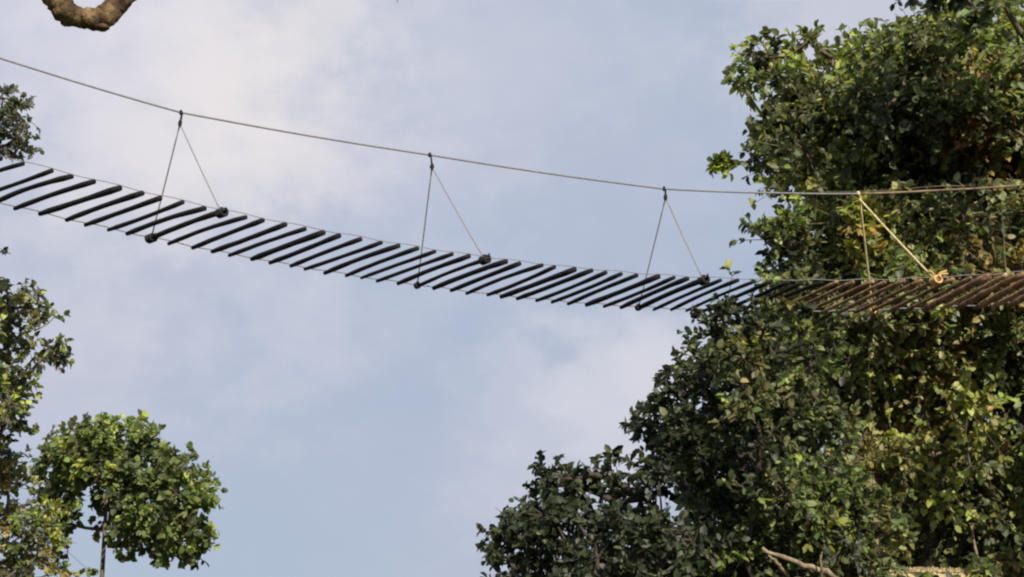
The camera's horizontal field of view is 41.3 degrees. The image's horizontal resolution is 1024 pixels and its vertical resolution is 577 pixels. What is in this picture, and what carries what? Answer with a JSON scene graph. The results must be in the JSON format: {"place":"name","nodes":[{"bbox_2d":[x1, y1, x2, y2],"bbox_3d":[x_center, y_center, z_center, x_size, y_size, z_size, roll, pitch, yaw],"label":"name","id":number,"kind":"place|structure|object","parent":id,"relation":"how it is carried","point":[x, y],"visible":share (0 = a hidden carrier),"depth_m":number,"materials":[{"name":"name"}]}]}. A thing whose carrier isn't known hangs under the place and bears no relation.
{"place":"outdoors","nodes":[
{"label":"outdoors","id":0,"kind":"place"},
{"bbox_2d":[0,0,1023,576],"label":"sky","id":1,"kind":"structure","parent":0,"point":[351,426],"materials":[{"name":"blue"}]},
{"bbox_3d":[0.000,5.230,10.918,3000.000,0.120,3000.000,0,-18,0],"label":"ground","id":2,"kind":"structure","parent":0,"visible":0},
{"bbox_2d":[0,83,43,255],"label":"sparse tree","id":3,"kind":"object","parent":2,"relation":"on","point":[10,108],"visible":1,"depth_m":18.79,"materials":[{"name":"green plant"}]},
{"bbox_2d":[0,277,74,448],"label":"tall tree","id":4,"kind":"object","parent":2,"relation":"on","point":[13,405],"visible":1,"depth_m":20.87,"materials":[{"name":"green plant"}]},
{"bbox_2d":[0,442,80,576],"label":"pale leaved tree","id":5,"kind":"object","parent":2,"relation":"on","point":[24,563],"visible":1,"depth_m":21.70,"materials":[{"name":"green plant"}]},
{"bbox_2d":[27,409,227,576],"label":"round crowned tree","id":6,"kind":"object","parent":2,"relation":"on","point":[101,454],"visible":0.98,"depth_m":23.45,"materials":[{"name":"green plant"}]},
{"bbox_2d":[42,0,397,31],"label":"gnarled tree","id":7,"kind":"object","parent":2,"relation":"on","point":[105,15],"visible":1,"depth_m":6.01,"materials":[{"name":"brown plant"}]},
{"bbox_2d":[0,57,1023,314],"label":"suspension bridge","id":8,"kind":"structure","parent":2,"relation":"on","point":[936,281],"depth_m":11.77,"materials":[{"name":"brown wood"}]},
{"bbox_2d":[475,205,920,576],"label":"broadleaf tree","id":9,"kind":"object","parent":2,"relation":"on","point":[749,356],"visible":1,"depth_m":11.64,"materials":[{"name":"green plant"}]},
{"bbox_2d":[632,46,1022,568],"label":"forest tree","id":10,"kind":"object","parent":2,"relation":"on","point":[711,524],"visible":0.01,"depth_m":18.79,"materials":[{"name":"green plant"}]},
{"bbox_2d":[838,192,889,524],"bbox_3d":[3.823,2.499,13.649,0.546,7.184,1.377,-5,-19,15],"label":"tree","id":11,"kind":"object","parent":2,"relation":"on","point":[870,225],"visible":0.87,"depth_m":14.25,"materials":[{"name":"green plant"}]},
{"bbox_2d":[705,0,1023,568],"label":"broadleaf tree","id":12,"kind":"object","parent":2,"relation":"on","point":[842,117],"visible":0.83,"depth_m":15.54,"materials":[{"name":"green plant"}]},
{"bbox_2d":[753,165,1023,576],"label":"forest tree","id":13,"kind":"object","parent":2,"relation":"on","point":[929,481],"visible":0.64,"depth_m":14.43,"materials":[{"name":"green plant"}]},
{"bbox_2d":[889,566,991,576],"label":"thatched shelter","id":14,"kind":"object","parent":2,"relation":"on","point":[952,571],"visible":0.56,"depth_m":12.96,"materials":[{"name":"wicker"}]},
{"bbox_2d":[890,0,1023,75],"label":"leafy tree","id":15,"kind":"object","parent":2,"relation":"on","point":[973,13],"visible":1,"depth_m":13.30,"materials":[{"name":"green plant"}]}
]}

